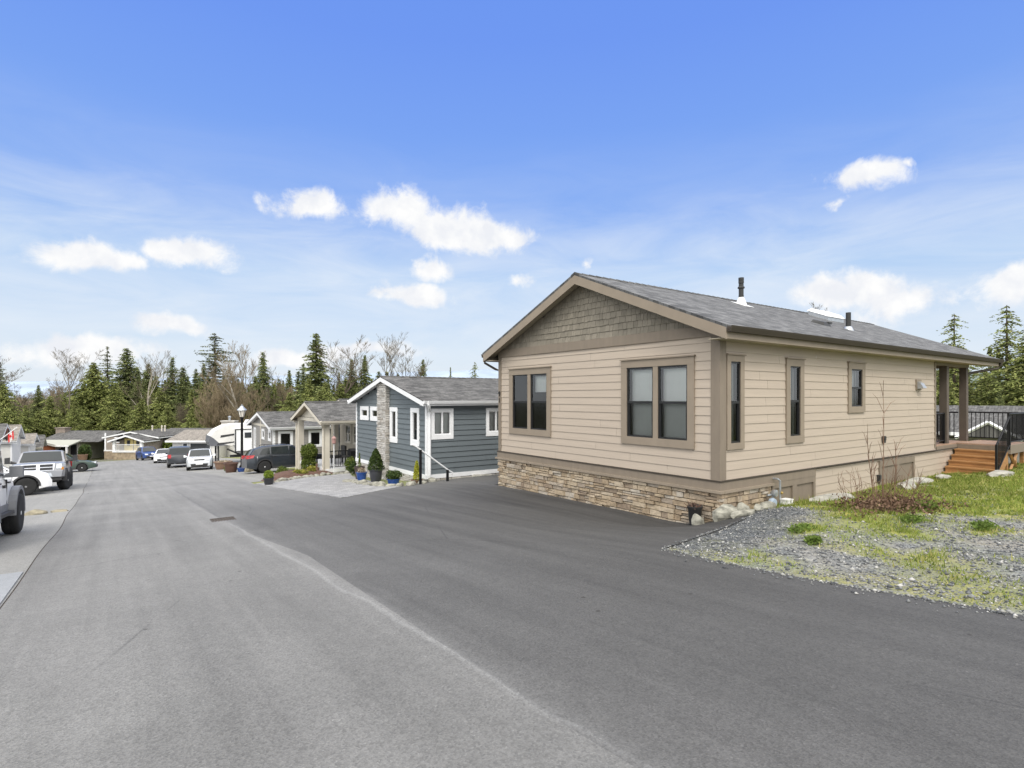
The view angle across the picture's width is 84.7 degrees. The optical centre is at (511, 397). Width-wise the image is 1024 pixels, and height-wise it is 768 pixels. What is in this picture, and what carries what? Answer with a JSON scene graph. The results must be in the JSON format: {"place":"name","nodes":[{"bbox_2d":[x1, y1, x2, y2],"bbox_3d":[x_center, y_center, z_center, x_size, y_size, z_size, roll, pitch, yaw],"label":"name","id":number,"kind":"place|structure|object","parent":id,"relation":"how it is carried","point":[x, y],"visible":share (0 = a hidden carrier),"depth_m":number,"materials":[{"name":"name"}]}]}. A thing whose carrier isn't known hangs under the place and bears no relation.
{"place":"outdoors","nodes":[
{"label":"outdoors","id":0,"kind":"place"},
{"bbox_2d":[0,468,92,606],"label":"parking","id":1,"kind":"structure","parent":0,"point":[24,546],"depth_m":12.89,"materials":[{"name":"concrete"}]},
{"bbox_2d":[0,571,22,603],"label":"concrete pad","id":2,"kind":"object","parent":1,"relation":"on","point":[8,581],"visible":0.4,"depth_m":7.12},
{"bbox_2d":[0,449,25,533],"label":"off road wagon","id":3,"kind":"object","parent":1,"relation":"on","point":[12,504],"visible":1,"depth_m":11.48,"materials":[{"name":"white paint"}]},
{"bbox_2d":[3,465,51,495],"bbox_3d":[-21.893,3.340,23.163,2.250,1.638,4.457,-6,-5,43],"label":"parked car","id":4,"kind":"object","parent":1,"relation":"on","point":[30,481],"visible":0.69,"depth_m":23.62,"materials":[{"name":"white paint"}]},
{"bbox_2d":[4,450,76,488],"bbox_3d":[-22.894,3.540,27.435,2.678,1.895,5.419,0,-5,-35],"label":"pickup truck","id":5,"kind":"object","parent":1,"relation":"on","point":[57,464],"visible":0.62,"depth_m":26.35,"materials":[{"name":"grey paint"}]},
{"bbox_2d":[66,453,97,471],"bbox_3d":[-38.022,5.522,47.498,4.737,1.638,2.200,0,-3,-31],"label":"parked car","id":6,"kind":"object","parent":1,"relation":"on","point":[81,465],"visible":0.36,"depth_m":47.52,"materials":[{"name":"green paint"}]},
{"bbox_2d":[160,458,278,481],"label":"parking","id":7,"kind":"structure","parent":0,"point":[252,476],"depth_m":36.89,"materials":[{"name":"concrete"}]},
{"bbox_2d":[152,448,168,462],"bbox_3d":[-37.059,6.181,59.827,2.220,1.438,4.657,-1,-3,-31],"label":"parked car","id":8,"kind":"object","parent":7,"relation":"on","point":[160,455],"visible":0.55,"depth_m":58.09,"materials":[{"name":"white paint"}]},
{"bbox_2d":[165,446,190,467],"bbox_3d":[-29.861,5.282,50.504,2.300,1.838,4.830,-1,-3,-30],"label":"parked car","id":9,"kind":"object","parent":7,"relation":"on","point":[176,454],"visible":0.64,"depth_m":48.46,"materials":[{"name":"grey paint"}]},
{"bbox_2d":[184,448,214,470],"bbox_3d":[-24.948,4.922,44.896,2.190,1.618,4.157,-1,-3,-28],"label":"parked car","id":10,"kind":"object","parent":7,"relation":"on","point":[196,458],"visible":0.99,"depth_m":43.51,"materials":[{"name":"silver metal"}]},
{"bbox_2d":[205,419,251,460],"bbox_3d":[-24.945,4.236,55.699,9.370,4.100,3.070,0,0,-35],"label":"travel trailer","id":11,"kind":"object","parent":7,"relation":"on","point":[224,435],"visible":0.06,"depth_m":53.28,"materials":[{"name":"white"}]},
{"bbox_2d":[241,443,321,472],"bbox_3d":[-13.931,3.658,34.609,4.780,1.687,2.270,-1,-4,-35],"label":"parked car","id":12,"kind":"object","parent":7,"relation":"on","point":[263,459],"visible":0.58,"depth_m":33.37,"materials":[{"name":"paint"}]},
{"bbox_2d":[5,369,497,397],"bbox_3d":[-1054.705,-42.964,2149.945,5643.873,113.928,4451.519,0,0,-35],"label":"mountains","id":13,"kind":"structure","parent":0,"point":[28,387],"depth_m":1928.47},
{"bbox_2d":[0,459,635,767],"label":"street","id":14,"kind":"structure","parent":0,"point":[145,622],"depth_m":4.03,"materials":[{"name":"asphalt"}]},
{"bbox_2d":[257,473,401,497],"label":"paver driveway","id":15,"kind":"structure","parent":0,"point":[332,485],"depth_m":20.66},
{"bbox_2d":[0,0,1023,381],"label":"sky","id":16,"kind":"structure","parent":0,"point":[271,176],"materials":[{"name":"blue"}]},
{"bbox_2d":[22,425,1023,614],"bbox_3d":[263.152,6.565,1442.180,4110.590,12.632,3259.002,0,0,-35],"label":"ground","id":17,"kind":"structure","parent":0,"point":[810,558],"depth_m":7.07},
{"bbox_2d":[0,423,10,448],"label":"blue gable house","id":18,"kind":"structure","parent":17,"relation":"on","point":[5,429],"depth_m":48.97,"materials":[{"name":"grey"}]},
{"bbox_2d":[1,424,25,467],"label":"white gable house","id":19,"kind":"structure","parent":17,"relation":"on","point":[11,449],"depth_m":55.89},
{"bbox_2d":[0,384,35,432],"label":"cedar tree","id":20,"kind":"object","parent":17,"relation":"on","point":[6,406],"visible":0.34,"depth_m":83.79,"materials":[{"name":"green plant"}]},
{"bbox_2d":[21,433,39,453],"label":"white garage house","id":21,"kind":"structure","parent":17,"relation":"on","point":[28,442],"depth_m":61.98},
{"bbox_2d":[20,405,52,434],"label":"cedar tree","id":22,"kind":"object","parent":17,"relation":"on","point":[26,414],"visible":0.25,"depth_m":87.97,"materials":[{"name":"green plant"}]},
{"bbox_2d":[27,385,46,422],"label":"conifer","id":23,"kind":"object","parent":17,"relation":"on","point":[34,409],"visible":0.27,"depth_m":119.60,"materials":[{"name":"plant"}]},
{"bbox_2d":[28,410,54,437],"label":"cedar tree","id":24,"kind":"object","parent":17,"relation":"on","point":[37,418],"visible":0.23,"depth_m":89.88,"materials":[{"name":"green plant"}]},
{"bbox_2d":[41,396,68,436],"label":"cedar tree","id":25,"kind":"object","parent":17,"relation":"on","point":[49,411],"visible":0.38,"depth_m":91.80,"materials":[{"name":"green plant"}]},
{"bbox_2d":[44,347,102,426],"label":"bare tree","id":26,"kind":"object","parent":17,"relation":"on","point":[70,375],"visible":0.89,"depth_m":98.30,"materials":[{"name":"grey plant"}]},
{"bbox_2d":[63,407,87,430],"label":"cedar tree","id":27,"kind":"object","parent":17,"relation":"on","point":[74,422],"visible":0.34,"depth_m":91.72,"materials":[{"name":"green plant"}]},
{"bbox_2d":[61,399,95,430],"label":"cedar tree","id":28,"kind":"object","parent":17,"relation":"on","point":[79,408],"visible":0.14,"depth_m":96.03,"materials":[{"name":"green plant"}]},
{"bbox_2d":[33,362,124,430],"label":"cedar tree","id":29,"kind":"object","parent":17,"relation":"on","point":[91,397],"visible":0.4,"depth_m":102.58,"materials":[{"name":"green plant"}]},
{"bbox_2d":[46,427,125,458],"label":"cream porch house","id":30,"kind":"structure","parent":17,"relation":"on","point":[66,440],"depth_m":77.96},
{"bbox_2d":[95,346,115,409],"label":"spruce tree","id":31,"kind":"object","parent":17,"relation":"on","point":[107,366],"visible":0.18,"depth_m":117.88,"materials":[{"name":"green plant"}]},
{"bbox_2d":[90,382,130,431],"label":"cedar tree","id":32,"kind":"object","parent":17,"relation":"on","point":[112,418],"visible":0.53,"depth_m":97.45,"materials":[{"name":"green plant"}]},
{"bbox_2d":[96,388,134,430],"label":"cedar tree","id":33,"kind":"object","parent":17,"relation":"on","point":[126,416],"visible":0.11,"depth_m":99.38,"materials":[{"name":"green plant"}]},
{"bbox_2d":[85,348,151,428],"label":"conifer","id":34,"kind":"object","parent":17,"relation":"on","point":[126,372],"visible":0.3,"depth_m":107.33,"materials":[{"name":"plant"}]},
{"bbox_2d":[102,425,174,459],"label":"yellow door house","id":35,"kind":"structure","parent":17,"relation":"on","point":[123,446],"depth_m":75.64,"materials":[{"name":"beige"}]},
{"bbox_2d":[125,379,152,418],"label":"conifer","id":36,"kind":"object","parent":17,"relation":"on","point":[137,398],"visible":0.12,"depth_m":103.70,"materials":[{"name":"plant"}]},
{"bbox_2d":[118,398,160,431],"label":"cedar tree","id":37,"kind":"object","parent":17,"relation":"on","point":[140,419],"visible":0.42,"depth_m":93.33,"materials":[{"name":"green plant"}]},
{"bbox_2d":[116,351,182,409],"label":"bare tree","id":38,"kind":"object","parent":17,"relation":"on","point":[150,384],"visible":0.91,"depth_m":102.81,"materials":[{"name":"plant"}]},
{"bbox_2d":[145,376,176,413],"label":"cedar tree","id":39,"kind":"object","parent":17,"relation":"on","point":[154,393],"visible":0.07,"depth_m":107.58,"materials":[{"name":"green plant"}]},
{"bbox_2d":[146,388,177,428],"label":"cedar tree","id":40,"kind":"object","parent":17,"relation":"on","point":[160,406],"visible":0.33,"depth_m":95.50,"materials":[{"name":"green plant"}]},
{"bbox_2d":[154,404,182,428],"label":"cedar tree","id":41,"kind":"object","parent":17,"relation":"on","point":[167,416],"visible":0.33,"depth_m":91.74,"materials":[{"name":"green plant"}]},
{"bbox_2d":[150,357,188,423],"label":"conifer","id":42,"kind":"object","parent":17,"relation":"on","point":[171,391],"visible":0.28,"depth_m":109.65,"materials":[{"name":"plant"}]},
{"bbox_2d":[168,377,189,427],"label":"conifer","id":43,"kind":"object","parent":17,"relation":"on","point":[181,398],"visible":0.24,"depth_m":103.73,"materials":[{"name":"plant"}]},
{"bbox_2d":[175,403,198,426],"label":"bare bush","id":44,"kind":"object","parent":17,"relation":"on","point":[180,413],"visible":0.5,"depth_m":94.82,"materials":[{"name":"brown plant"}]},
{"bbox_2d":[173,368,209,423],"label":"conifer","id":45,"kind":"object","parent":17,"relation":"on","point":[185,378],"visible":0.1,"depth_m":111.82,"materials":[{"name":"plant"}]},
{"bbox_2d":[172,389,211,427],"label":"cedar tree","id":46,"kind":"object","parent":17,"relation":"on","point":[191,401],"visible":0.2,"depth_m":97.70,"materials":[{"name":"green plant"}]},
{"bbox_2d":[178,407,206,427],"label":"cedar tree","id":47,"kind":"object","parent":17,"relation":"on","point":[191,421],"visible":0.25,"depth_m":89.63,"materials":[{"name":"green plant"}]},
{"bbox_2d":[165,416,238,457],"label":"garage house","id":48,"kind":"structure","parent":17,"relation":"on","point":[193,439],"depth_m":66.56,"materials":[{"name":"white"}]},
{"bbox_2d":[193,387,230,427],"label":"bare bush","id":49,"kind":"object","parent":17,"relation":"on","point":[216,422],"visible":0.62,"depth_m":90.54,"materials":[{"name":"brown plant"}]},
{"bbox_2d":[187,333,249,421],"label":"spruce tree","id":50,"kind":"object","parent":17,"relation":"on","point":[214,346],"visible":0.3,"depth_m":111.72,"materials":[{"name":"green plant"}]},
{"bbox_2d":[194,363,245,424],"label":"bare tree","id":51,"kind":"object","parent":17,"relation":"on","point":[215,384],"visible":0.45,"depth_m":94.31,"materials":[{"name":"brown plant"}]},
{"bbox_2d":[201,359,251,420],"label":"bare tree","id":52,"kind":"object","parent":17,"relation":"on","point":[221,388],"visible":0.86,"depth_m":89.09,"materials":[{"name":"plant"}]},
{"bbox_2d":[199,340,270,407],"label":"bare tree","id":53,"kind":"object","parent":17,"relation":"on","point":[236,377],"visible":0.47,"depth_m":98.44,"materials":[{"name":"brown plant"}]},
{"bbox_2d":[213,375,258,420],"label":"bare bush","id":54,"kind":"object","parent":17,"relation":"on","point":[232,401],"visible":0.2,"depth_m":93.64,"materials":[{"name":"brown plant"}]},
{"bbox_2d":[237,405,246,467],"bbox_3d":[-17.865,2.696,37.124,0.620,4.510,0.604,0,0,-35],"label":"street lamp","id":55,"kind":"object","parent":17,"relation":"on","point":[241,409],"visible":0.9,"depth_m":37.05,"materials":[{"name":"black metal"}]},
{"bbox_2d":[226,383,271,422],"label":"bare bush","id":56,"kind":"object","parent":17,"relation":"on","point":[236,416],"visible":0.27,"depth_m":89.39,"materials":[{"name":"brown plant"}]},
{"bbox_2d":[242,352,282,417],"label":"conifer","id":57,"kind":"object","parent":17,"relation":"on","point":[263,378],"visible":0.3,"depth_m":95.57,"materials":[{"name":"plant"}]},
{"bbox_2d":[248,386,281,411],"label":"bare bush","id":58,"kind":"object","parent":17,"relation":"on","point":[274,402],"visible":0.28,"depth_m":94.33,"materials":[{"name":"brown plant"}]},
{"bbox_2d":[266,373,301,410],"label":"bare bush","id":59,"kind":"object","parent":17,"relation":"on","point":[282,390],"visible":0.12,"depth_m":99.38,"materials":[{"name":"brown plant"}]},
{"bbox_2d":[246,411,330,468],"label":"grey house","id":60,"kind":"structure","parent":17,"relation":"on","point":[273,427],"depth_m":40.04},
{"bbox_2d":[278,431,292,444],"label":"window","id":61,"kind":"structure","parent":60,"relation":"in","point":[286,437],"depth_m":39.14,"materials":[{"name":"white glass"}]},
{"bbox_2d":[308,430,321,446],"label":"window","id":62,"kind":"structure","parent":60,"relation":"in","point":[315,436],"depth_m":40.30,"materials":[{"name":"white glass"}]},
{"bbox_2d":[279,393,298,410],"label":"cedar tree","id":63,"kind":"object","parent":17,"relation":"on","point":[289,405],"visible":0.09,"depth_m":85.80,"materials":[{"name":"green plant"}]},
{"bbox_2d":[261,469,332,480],"bbox_3d":[-10.835,3.882,27.951,3.600,0.648,6.300,0,0,-35],"label":"mulch bed","id":64,"kind":"object","parent":17,"relation":"on","point":[286,474],"visible":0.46,"depth_m":26.84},
{"bbox_2d":[300,442,317,468],"bbox_3d":[-10.692,3.229,29.594,0.949,1.728,1.010,0,0,-35],"label":"topiary bush","id":65,"kind":"object","parent":64,"relation":"on","point":[308,451],"visible":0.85,"depth_m":29.38,"materials":[{"name":"green plant"}]},
{"bbox_2d":[292,379,315,408],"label":"cedar tree","id":66,"kind":"object","parent":17,"relation":"on","point":[307,396],"visible":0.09,"depth_m":87.68,"materials":[{"name":"green plant"}]},
{"bbox_2d":[275,333,347,409],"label":"conifer","id":67,"kind":"object","parent":17,"relation":"on","point":[316,374],"visible":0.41,"depth_m":91.50,"materials":[{"name":"plant"}]},
{"bbox_2d":[324,347,362,383],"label":"bare tree","id":68,"kind":"object","parent":17,"relation":"on","point":[344,365],"visible":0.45,"depth_m":102.42,"materials":[{"name":"plant"}]},
{"bbox_2d":[314,335,375,394],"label":"bare tree","id":69,"kind":"object","parent":17,"relation":"on","point":[352,366],"visible":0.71,"depth_m":94.17,"materials":[{"name":"brown plant"}]},
{"bbox_2d":[350,355,373,392],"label":"conifer","id":70,"kind":"object","parent":17,"relation":"on","point":[365,378],"visible":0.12,"depth_m":95.61,"materials":[{"name":"plant"}]},
{"bbox_2d":[367,448,384,481],"bbox_3d":[-5.249,2.600,21.665,0.698,1.303,0.739,0,0,-35],"label":"plant pot","id":71,"kind":"object","parent":17,"relation":"on","point":[375,468],"visible":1,"depth_m":21.52,"materials":[{"name":"green plant"}]},
{"bbox_2d":[376,333,406,375],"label":"bare tree","id":72,"kind":"object","parent":17,"relation":"on","point":[389,360],"visible":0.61,"depth_m":98.82,"materials":[{"name":"grey plant"}]},
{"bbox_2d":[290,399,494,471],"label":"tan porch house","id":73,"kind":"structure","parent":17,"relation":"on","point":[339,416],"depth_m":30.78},
{"bbox_2d":[385,470,403,483],"bbox_3d":[-4.130,2.776,19.591,0.648,0.533,0.647,0,0,-35],"label":"plant pot","id":74,"kind":"object","parent":17,"relation":"on","point":[392,476],"visible":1,"depth_m":19.46,"materials":[{"name":"blue plant"}]},
{"bbox_2d":[387,345,433,376],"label":"bare tree","id":75,"kind":"object","parent":17,"relation":"on","point":[419,371],"visible":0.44,"depth_m":100.67,"materials":[{"name":"brown plant"}]},
{"bbox_2d":[347,375,498,481],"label":"blue house","id":76,"kind":"structure","parent":17,"relation":"on","point":[450,423],"depth_m":21.41,"materials":[{"name":"wood"}]},
{"bbox_2d":[389,407,397,442],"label":"window","id":77,"kind":"structure","parent":76,"relation":"in","point":[393,438],"depth_m":22.44,"materials":[{"name":"white glass"}]},
{"bbox_2d":[410,408,419,446],"bbox_3d":[-3.332,1.090,20.933,0.668,1.400,0.720,0,0,-35],"label":"window","id":78,"kind":"structure","parent":76,"relation":"in","point":[414,412],"depth_m":20.91,"materials":[{"name":"white glass"}]},
{"bbox_2d":[431,408,453,439],"bbox_3d":[-2.568,0.955,20.392,0.910,1.110,0.188,0,0,-35],"label":"window","id":79,"kind":"structure","parent":76,"relation":"in","point":[442,420],"depth_m":20.41,"materials":[{"name":"white glass"}]},
{"bbox_2d":[486,408,497,435],"bbox_3d":[-0.658,0.940,21.753,0.920,1.080,0.188,0,0,-35],"label":"window","id":80,"kind":"structure","parent":76,"relation":"in","point":[491,413],"depth_m":21.68,"materials":[{"name":"white glass"}]},
{"bbox_2d":[411,444,452,483],"bbox_3d":[-2.690,2.259,19.082,1.592,1.445,0.070,0,0,-35],"label":"handrail","id":81,"kind":"object","parent":17,"relation":"on","point":[420,468],"visible":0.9,"depth_m":18.80,"materials":[{"name":"white metal"}]},
{"bbox_2d":[712,504,737,521],"bbox_3d":[4.021,2.260,10.579,0.635,0.458,0.381,0,0,-35],"label":"rock","id":82,"kind":"object","parent":17,"relation":"on","point":[722,512],"visible":0.56,"depth_m":10.42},
{"bbox_2d":[481,272,1023,522],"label":"beige house","id":83,"kind":"structure","parent":17,"relation":"on","point":[654,401],"depth_m":13.24,"materials":[{"name":"wood"}]},
{"bbox_2d":[508,366,559,436],"bbox_3d":[0.723,0.108,15.841,0.695,1.885,1.940,0,0,-35],"label":"window","id":84,"kind":"structure","parent":83,"relation":"in","point":[529,387],"depth_m":15.78,"materials":[{"name":"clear glass"}]},
{"bbox_2d":[619,355,695,448],"bbox_3d":[3.320,0.093,12.197,0.695,1.895,2.010,0,0,-35],"label":"window","id":85,"kind":"structure","parent":83,"relation":"in","point":[658,393],"depth_m":11.98,"materials":[{"name":"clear glass"}]},
{"bbox_2d":[726,353,746,449],"bbox_3d":[4.222,0.083,11.289,0.620,1.875,0.695,0,0,-35],"label":"window","id":86,"kind":"structure","parent":83,"relation":"in","point":[735,363],"depth_m":11.14,"materials":[{"name":"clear glass"}]},
{"bbox_2d":[766,477,782,503],"bbox_3d":[5.397,1.989,11.630,0.498,0.622,0.239,0,0,-41],"label":"gas meter","id":87,"kind":"object","parent":83,"relation":"attached to","point":[773,493],"visible":0.79,"depth_m":11.54,"materials":[{"name":"grey metal"}]},
{"bbox_2d":[765,357,805,443],"bbox_3d":[6.054,0.068,12.595,0.780,1.865,0.695,0,0,-35],"label":"window","id":88,"kind":"structure","parent":83,"relation":"in","point":[794,367],"depth_m":12.47,"materials":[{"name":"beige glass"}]},
{"bbox_2d":[843,361,866,412],"bbox_3d":[8.464,-0.253,14.313,0.940,1.265,0.695,0,0,-35],"label":"window","id":89,"kind":"structure","parent":83,"relation":"in","point":[856,370],"depth_m":14.23,"materials":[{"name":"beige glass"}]},
{"bbox_2d":[787,522,816,533],"bbox_3d":[4.298,1.967,8.345,0.579,0.191,0.316,0,0,-28],"label":"weed clump","id":90,"kind":"object","parent":17,"relation":"on","point":[797,527],"visible":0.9,"depth_m":8.29,"materials":[{"name":"green plant"}]},
{"bbox_2d":[802,535,822,545],"bbox_3d":[4.006,1.918,7.466,0.328,0.189,0.204,0,0,-35],"label":"weed clump","id":91,"kind":"object","parent":17,"relation":"on","point":[808,540],"visible":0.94,"depth_m":7.42,"materials":[{"name":"green plant"}]},
{"bbox_2d":[809,493,854,502],"bbox_3d":[7.011,2.246,12.318,1.801,0.258,0.434,0,0,-35],"label":"rock","id":92,"kind":"object","parent":17,"relation":"on","point":[826,496],"visible":0.47,"depth_m":12.10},
{"bbox_2d":[661,490,1023,620],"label":"gravel","id":93,"kind":"structure","parent":17,"relation":"on","point":[965,556],"depth_m":6.92,"materials":[{"name":"gravel"}]},
{"bbox_2d":[714,461,1023,609],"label":"grass","id":94,"kind":"structure","parent":17,"relation":"on","point":[965,483],"depth_m":10.16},
{"bbox_2d":[818,381,975,519],"bbox_3d":[7.060,0.952,10.465,4.329,2.529,2.010,0,0,-35],"label":"bare shrub","id":95,"kind":"object","parent":17,"relation":"on","point":[888,503],"visible":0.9,"depth_m":10.10,"materials":[{"name":"brown plant"}]},
{"bbox_2d":[898,514,927,523],"bbox_3d":[6.323,1.936,8.856,0.611,0.192,0.337,0,0,-35],"label":"weed clump","id":96,"kind":"object","parent":17,"relation":"on","point":[914,520],"visible":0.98,"depth_m":8.82,"materials":[{"name":"green plant"}]},
{"bbox_2d":[910,499,939,511],"bbox_3d":[7.483,1.985,10.187,0.666,0.280,0.411,0,0,-35],"label":"weed clump","id":97,"kind":"object","parent":17,"relation":"on","point":[930,503],"visible":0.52,"depth_m":10.11,"materials":[{"name":"green plant"}]},
{"bbox_2d":[936,369,968,404],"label":"cedar tree","id":98,"kind":"object","parent":17,"relation":"on","point":[951,395],"visible":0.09,"depth_m":69.37,"materials":[{"name":"green plant"}]},
{"bbox_2d":[936,314,1000,405],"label":"conifer","id":99,"kind":"object","parent":17,"relation":"on","point":[953,372],"visible":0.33,"depth_m":71.55,"materials":[{"name":"plant"}]},
{"bbox_2d":[941,415,1010,473],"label":"wooden steps","id":100,"kind":"structure","parent":17,"relation":"on","point":[963,460],"depth_m":17.06,"materials":[{"name":"brown wood"}]},
{"bbox_2d":[936,405,1023,462],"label":"grey neighbour house","id":101,"kind":"structure","parent":17,"relation":"on","point":[954,424],"depth_m":32.39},
{"bbox_2d":[968,519,998,530],"bbox_3d":[7.046,1.929,8.405,0.626,0.189,0.349,0,0,-35],"label":"weed clump","id":102,"kind":"object","parent":17,"relation":"on","point":[981,525],"visible":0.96,"depth_m":8.32,"materials":[{"name":"green plant"}]},
{"bbox_2d":[969,372,1000,405],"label":"cedar tree","id":103,"kind":"object","parent":17,"relation":"on","point":[984,394],"visible":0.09,"depth_m":77.50,"materials":[{"name":"green plant"}]},
{"bbox_2d":[958,305,1023,405],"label":"conifer","id":104,"kind":"object","parent":17,"relation":"on","point":[1007,342],"visible":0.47,"depth_m":69.93,"materials":[{"name":"plant"}]},
{"bbox_2d":[974,330,1023,405],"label":"cedar tree","id":105,"kind":"object","parent":17,"relation":"on","point":[1017,382],"visible":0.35,"depth_m":66.32,"materials":[{"name":"green plant"}]},
{"bbox_2d":[126,458,1023,767],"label":"driveway asphalt","id":106,"kind":"structure","parent":0,"point":[620,634],"depth_m":4.30,"materials":[{"name":"asphalt"}]},
{"bbox_2d":[135,447,155,459],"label":"parked car","id":107,"kind":"object","parent":106,"relation":"on","point":[142,453],"visible":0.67,"depth_m":68.90,"materials":[{"name":"blue paint"}]},
{"bbox_2d":[684,502,702,524],"bbox_3d":[3.549,2.284,10.921,0.408,0.504,0.354,0,0,-35],"label":"corner planter","id":108,"kind":"object","parent":106,"relation":"on","point":[694,508],"visible":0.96,"depth_m":10.89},
{"bbox_2d":[730,509,754,518],"bbox_3d":[4.302,2.171,10.430,0.742,0.176,0.266,0,0,-35],"label":"rock","id":109,"kind":"object","parent":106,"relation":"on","point":[741,513],"visible":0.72,"depth_m":10.28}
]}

